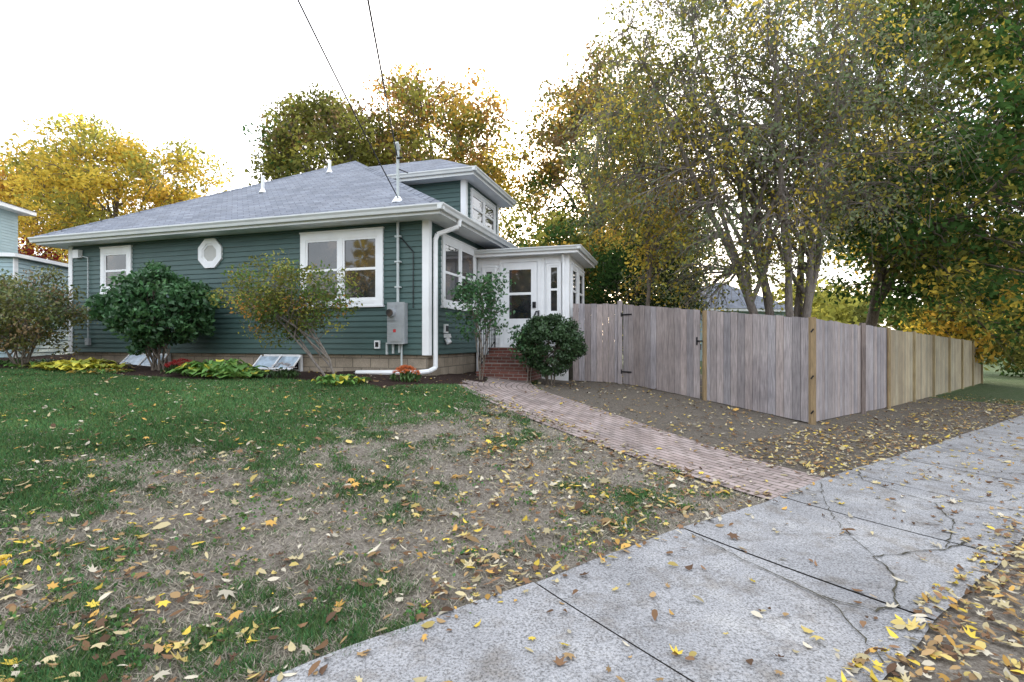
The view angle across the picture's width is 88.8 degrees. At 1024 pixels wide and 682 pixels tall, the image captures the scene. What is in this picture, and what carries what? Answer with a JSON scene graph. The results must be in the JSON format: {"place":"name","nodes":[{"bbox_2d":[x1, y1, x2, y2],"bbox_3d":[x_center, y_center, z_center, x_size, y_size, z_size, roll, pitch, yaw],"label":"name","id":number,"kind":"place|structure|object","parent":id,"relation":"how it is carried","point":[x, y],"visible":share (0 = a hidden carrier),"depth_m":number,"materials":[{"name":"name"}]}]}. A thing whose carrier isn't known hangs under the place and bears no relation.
{"place":"outdoors","nodes":[
{"label":"outdoors","id":0,"kind":"place"},
{"bbox_2d":[0,368,871,681],"bbox_3d":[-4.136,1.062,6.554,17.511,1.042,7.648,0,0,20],"label":"grass","id":1,"kind":"structure","parent":0,"point":[40,438],"depth_m":4.42,"materials":[{"name":"green plant"}]},
{"bbox_2d":[0,353,1023,681],"bbox_3d":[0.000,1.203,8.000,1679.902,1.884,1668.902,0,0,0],"label":"ground","id":2,"kind":"structure","parent":0,"point":[996,385],"depth_m":4.44,"materials":[{"name":"brown soil"}]},
{"bbox_2d":[0,554,12,574],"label":"dandelion","id":3,"kind":"object","parent":2,"relation":"on","point":[4,557],"visible":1,"depth_m":3.08,"materials":[{"name":"plant"}]},
{"bbox_2d":[0,208,17,252],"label":"walls","id":4,"kind":"structure","parent":2,"relation":"on","point":[8,231],"depth_m":20.27,"materials":[{"name":"blue"}]},
{"bbox_2d":[0,201,36,215],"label":"roof","id":5,"kind":"structure","parent":4,"relation":"on","point":[19,211],"depth_m":20.31,"materials":[{"name":"white paint"}]},
{"bbox_2d":[0,277,34,351],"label":"deciduous bush","id":6,"kind":"object","parent":2,"relation":"on","point":[11,348],"visible":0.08,"depth_m":11.77,"materials":[{"name":"green plant"}]},
{"bbox_2d":[3,361,52,367],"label":"hosta plant","id":7,"kind":"object","parent":2,"relation":"on","point":[31,363],"visible":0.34,"depth_m":10.93,"materials":[{"name":"green plant"}]},
{"bbox_2d":[0,358,67,365],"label":"ground cover plant","id":8,"kind":"object","parent":2,"relation":"on","point":[9,361],"visible":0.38,"depth_m":11.61,"materials":[{"name":"green plant"}]},
{"bbox_2d":[0,252,73,357],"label":"wing","id":9,"kind":"structure","parent":2,"relation":"on","point":[12,263],"depth_m":14.30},
{"bbox_2d":[18,237,67,263],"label":"japanese maple tree","id":10,"kind":"object","parent":2,"relation":"on","point":[31,252],"visible":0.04,"depth_m":24.64,"materials":[{"name":"red plant"}]},
{"bbox_2d":[0,265,99,367],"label":"deciduous bush","id":11,"kind":"object","parent":2,"relation":"on","point":[51,306],"visible":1,"depth_m":11.15,"materials":[{"name":"green plant"}]},
{"bbox_2d":[0,145,112,262],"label":"maple tree","id":12,"kind":"object","parent":2,"relation":"on","point":[5,178],"visible":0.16,"depth_m":30.94,"materials":[{"name":"yellow plant"}]},
{"bbox_2d":[28,357,131,370],"bbox_3d":[-8.964,0.472,10.869,1.797,0.270,1.298,0,0,0],"label":"hosta plant","id":13,"kind":"object","parent":2,"relation":"on","point":[79,364],"visible":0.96,"depth_m":10.64,"materials":[{"name":"yellow plant"}]},
{"bbox_2d":[67,368,135,373],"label":"hosta plant","id":14,"kind":"object","parent":2,"relation":"on","point":[102,370],"visible":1,"depth_m":10.25,"materials":[{"name":"green plant"}]},
{"bbox_2d":[0,109,234,262],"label":"maple tree","id":15,"kind":"object","parent":2,"relation":"on","point":[73,177],"visible":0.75,"depth_m":27.53,"materials":[{"name":"yellow plant"}]},
{"bbox_2d":[83,259,225,369],"bbox_3d":[-7.426,-0.443,10.929,2.307,2.510,2.159,0,0,-42],"label":"rhododendron bush","id":16,"kind":"object","parent":2,"relation":"on","point":[129,303],"visible":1,"depth_m":10.58,"materials":[{"name":"green plant"}]},
{"bbox_2d":[160,358,192,373],"bbox_3d":[-6.489,0.496,10.286,0.804,0.312,0.578,0,0,0],"label":"red chrysanthemum","id":17,"kind":"object","parent":2,"relation":"on","point":[175,365],"visible":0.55,"depth_m":10.21,"materials":[{"name":"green plant"}]},
{"bbox_2d":[165,358,268,376],"bbox_3d":[-5.620,0.500,9.943,1.661,0.332,1.289,0,0,0],"label":"hosta plant","id":18,"kind":"object","parent":2,"relation":"on","point":[195,367],"visible":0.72,"depth_m":9.68,"materials":[{"name":"green plant"}]},
{"bbox_2d":[194,366,274,378],"bbox_3d":[-5.035,0.566,9.546,1.216,0.210,1.037,0,0,0],"label":"hosta plant","id":19,"kind":"object","parent":2,"relation":"on","point":[235,373],"visible":0.95,"depth_m":9.36,"materials":[{"name":"green plant"}]},
{"bbox_2d":[73,221,485,375],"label":"walls","id":20,"kind":"structure","parent":2,"relation":"on","point":[350,347],"depth_m":11.33,"materials":[{"name":"green"}]},
{"bbox_2d":[72,142,451,364],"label":"utilities","id":21,"kind":"object","parent":20,"relation":"attached to","point":[397,320],"visible":0.88,"depth_m":10.29,"materials":[{"name":"grey metal"}]},
{"bbox_2d":[297,0,398,197],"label":"service wire","id":22,"kind":"object","parent":21,"relation":"attached to","point":[343,90],"visible":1,"depth_m":7.20,"materials":[{"name":"black metal"}]},
{"bbox_2d":[367,0,397,155],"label":"service wire","id":23,"kind":"object","parent":21,"relation":"attached to","point":[368,2],"visible":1,"depth_m":7.38,"materials":[{"name":"black metal"}]},
{"bbox_2d":[27,202,518,355],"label":"trim","id":24,"kind":"structure","parent":20,"relation":"attached to","point":[443,215],"depth_m":10.78,"materials":[{"name":"white paint"}]},
{"bbox_2d":[34,161,440,236],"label":"roof","id":25,"kind":"structure","parent":24,"relation":"on","point":[352,185],"depth_m":12.51,"materials":[{"name":"grey"}]},
{"bbox_2d":[370,159,516,234],"bbox_3d":[-2.341,-3.805,14.433,4.171,2.410,3.361,0,0,17],"label":"dormer","id":26,"kind":"object","parent":25,"relation":"on","point":[477,194],"visible":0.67,"depth_m":13.07,"materials":[{"name":"green"}]},
{"bbox_2d":[99,227,476,370],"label":"windows","id":27,"kind":"structure","parent":20,"relation":"attached to","point":[360,251],"depth_m":10.91,"materials":[{"name":"white paint"}]},
{"bbox_2d":[265,362,299,378],"bbox_3d":[-4.102,0.521,9.350,0.628,0.296,0.481,0,0,0],"label":"white chrysanthemum","id":28,"kind":"object","parent":2,"relation":"on","point":[282,372],"visible":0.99,"depth_m":9.27,"materials":[{"name":"green plant"}]},
{"bbox_2d":[206,250,362,375],"bbox_3d":[-3.977,-0.402,9.383,2.767,2.545,2.035,0,0,-25],"label":"crabapple tree","id":29,"kind":"object","parent":2,"relation":"on","point":[256,303],"visible":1,"depth_m":9.12,"materials":[{"name":"green plant"}]},
{"bbox_2d":[241,79,400,185],"bbox_3d":[-10.119,-6.912,28.705,9.840,15.001,8.464,0,0,0],"label":"oak tree","id":30,"kind":"object","parent":2,"relation":"on","point":[291,137],"visible":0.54,"depth_m":26.81,"materials":[{"name":"green plant"}]},
{"bbox_2d":[311,374,370,384],"bbox_3d":[-2.853,0.639,8.715,0.910,0.174,0.812,0,0,0],"label":"hosta plant","id":31,"kind":"object","parent":2,"relation":"on","point":[333,379],"visible":1,"depth_m":8.59,"materials":[{"name":"green plant"}]},
{"bbox_2d":[390,365,421,382],"bbox_3d":[-1.892,0.577,9.279,0.569,0.307,0.487,0,0,0],"label":"orange chrysanthemum","id":32,"kind":"object","parent":2,"relation":"on","point":[408,376],"visible":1,"depth_m":9.19,"materials":[{"name":"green plant"}]},
{"bbox_2d":[355,219,461,374],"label":"downspouts","id":33,"kind":"object","parent":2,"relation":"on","point":[435,300],"visible":0.91,"depth_m":10.29,"materials":[{"name":"white paint"}]},
{"bbox_2d":[347,53,534,239],"bbox_3d":[-4.485,-8.135,31.204,12.056,17.689,10.574,0,0,0],"label":"oak tree","id":34,"kind":"object","parent":2,"relation":"on","point":[410,97],"visible":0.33,"depth_m":28.50,"materials":[{"name":"yellow plant"}]},
{"bbox_2d":[444,268,515,379],"bbox_3d":[-0.672,-0.288,10.344,1.345,2.481,1.061,0,0,-29],"label":"rose shrub","id":35,"kind":"object","parent":2,"relation":"on","point":[480,288],"visible":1,"depth_m":10.26,"materials":[{"name":"green plant"}]},
{"bbox_2d":[476,347,540,380],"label":"brick steps","id":36,"kind":"structure","parent":2,"relation":"on","point":[500,363],"depth_m":11.57,"materials":[{"name":"red brick"}]},
{"bbox_2d":[478,310,538,371],"bbox_3d":[-0.053,-0.014,11.821,1.116,1.408,1.131,0,0,17],"label":"stair railing","id":37,"kind":"object","parent":36,"relation":"on","point":[494,342],"visible":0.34,"depth_m":12.00,"materials":[{"name":"white metal"}]},
{"bbox_2d":[0,357,1023,681],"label":"fallen leaves","id":38,"kind":"object","parent":2,"relation":"on","point":[860,659],"visible":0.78,"depth_m":3.61,"materials":[{"name":"yellow plant"}]},
{"bbox_2d":[508,324,547,382],"bbox_3d":[0.333,0.314,10.771,0.853,1.441,0.725,0,0,0],"label":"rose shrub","id":39,"kind":"object","parent":2,"relation":"on","point":[516,339],"visible":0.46,"depth_m":10.71,"materials":[{"name":"green plant"}]},
{"bbox_2d":[474,244,597,380],"bbox_3d":[0.696,-0.470,13.352,2.611,3.640,2.781,0,0,17],"label":"porch","id":40,"kind":"object","parent":2,"relation":"on","point":[548,280],"visible":0.55,"depth_m":12.33,"materials":[{"name":"white paint"}]},
{"bbox_2d":[514,313,588,384],"bbox_3d":[0.824,0.239,10.908,1.569,1.670,1.507,0,0,0],"label":"boxwood bush","id":41,"kind":"object","parent":2,"relation":"on","point":[567,339],"visible":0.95,"depth_m":10.54,"materials":[{"name":"green plant"}]},
{"bbox_2d":[499,210,645,303],"bbox_3d":[1.870,-2.469,23.989,8.531,6.838,5.219,0,0,0],"label":"maple tree","id":42,"kind":"object","parent":2,"relation":"on","point":[554,238],"visible":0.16,"depth_m":23.02,"materials":[{"name":"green plant"}]},
{"bbox_2d":[504,33,685,298],"bbox_3d":[4.527,-7.366,28.037,9.950,16.903,8.697,0,0,0],"label":"oak tree","id":43,"kind":"object","parent":2,"relation":"on","point":[551,168],"visible":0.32,"depth_m":26.95,"materials":[{"name":"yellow plant"}]},
{"bbox_2d":[456,377,824,499],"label":"brick path","id":44,"kind":"structure","parent":2,"relation":"on","point":[618,432],"depth_m":6.78,"materials":[{"name":"brown brick"}]},
{"bbox_2d":[584,226,713,359],"bbox_3d":[5.535,-1.682,20.876,5.094,6.350,4.424,0,0,-15],"label":"yew tree","id":45,"kind":"object","parent":2,"relation":"on","point":[615,278],"visible":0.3,"depth_m":20.25,"materials":[{"name":"green plant"}]},
{"bbox_2d":[579,39,733,305],"bbox_3d":[3.984,-3.514,14.056,4.214,9.444,3.971,0,0,0],"label":"ginkgo tree","id":46,"kind":"object","parent":2,"relation":"on","point":[646,249],"visible":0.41,"depth_m":14.03,"materials":[{"name":"green plant"}]},
{"bbox_2d":[619,159,722,301],"bbox_3d":[11.663,-6.500,40.252,8.805,15.752,9.113,0,0,25],"label":"oak tree","id":47,"kind":"object","parent":2,"relation":"on","point":[708,261],"visible":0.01,"depth_m":38.63,"materials":[{"name":"green plant"}]},
{"bbox_2d":[657,282,793,360],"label":"grey house","id":48,"kind":"structure","parent":2,"relation":"on","point":[735,306],"depth_m":32.84,"materials":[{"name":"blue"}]},
{"bbox_2d":[573,301,890,424],"bbox_3d":[5.155,0.360,10.674,7.511,2.561,3.439,0,0,0],"label":"wooden fence","id":49,"kind":"object","parent":2,"relation":"on","point":[770,364],"visible":0.98,"depth_m":10.02,"materials":[{"name":"grey wood"}]},
{"bbox_2d":[621,304,813,413],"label":"fence gate","id":50,"kind":"structure","parent":49,"relation":"attached to","point":[661,348],"depth_m":11.15,"materials":[{"name":"grey wood"}]},
{"bbox_2d":[545,0,995,368],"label":"birch tree","id":51,"kind":"object","parent":2,"relation":"on","point":[756,135],"visible":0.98,"depth_m":12.42,"materials":[{"name":"green plant"}]},
{"bbox_2d":[619,278,1017,348],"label":"distant trees","id":52,"kind":"object","parent":2,"relation":"on","point":[846,313],"visible":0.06,"depth_m":47.87,"materials":[{"name":"green plant"}]},
{"bbox_2d":[731,0,1023,333],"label":"norway maple tree","id":53,"kind":"object","parent":2,"relation":"on","point":[954,264],"visible":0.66,"depth_m":14.40,"materials":[{"name":"green plant"}]},
{"bbox_2d":[823,108,1023,371],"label":"norway maple tree","id":54,"kind":"object","parent":2,"relation":"on","point":[960,330],"visible":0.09,"depth_m":21.87,"materials":[{"name":"green plant"}]},
{"bbox_2d":[885,327,982,408],"bbox_3d":[14.844,0.808,17.762,16.224,2.256,0.131,0,0,-42],"label":"tan wooden fence","id":55,"kind":"object","parent":2,"relation":"on","point":[924,365],"visible":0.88,"depth_m":15.50,"materials":[{"name":"brown wood"}]},
{"bbox_2d":[983,310,1023,376],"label":"yew tree","id":56,"kind":"object","parent":2,"relation":"on","point":[998,329],"visible":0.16,"depth_m":29.00,"materials":[{"name":"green plant"}]},
{"bbox_2d":[0,0,1023,329],"label":"sky","id":57,"kind":"structure","parent":0,"point":[156,70],"materials":[{"name":"white"}]},
{"bbox_2d":[265,415,1023,681],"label":"sidewalk","id":58,"kind":"structure","parent":0,"point":[601,619],"depth_m":3.16,"materials":[{"name":"concrete"}]}
]}

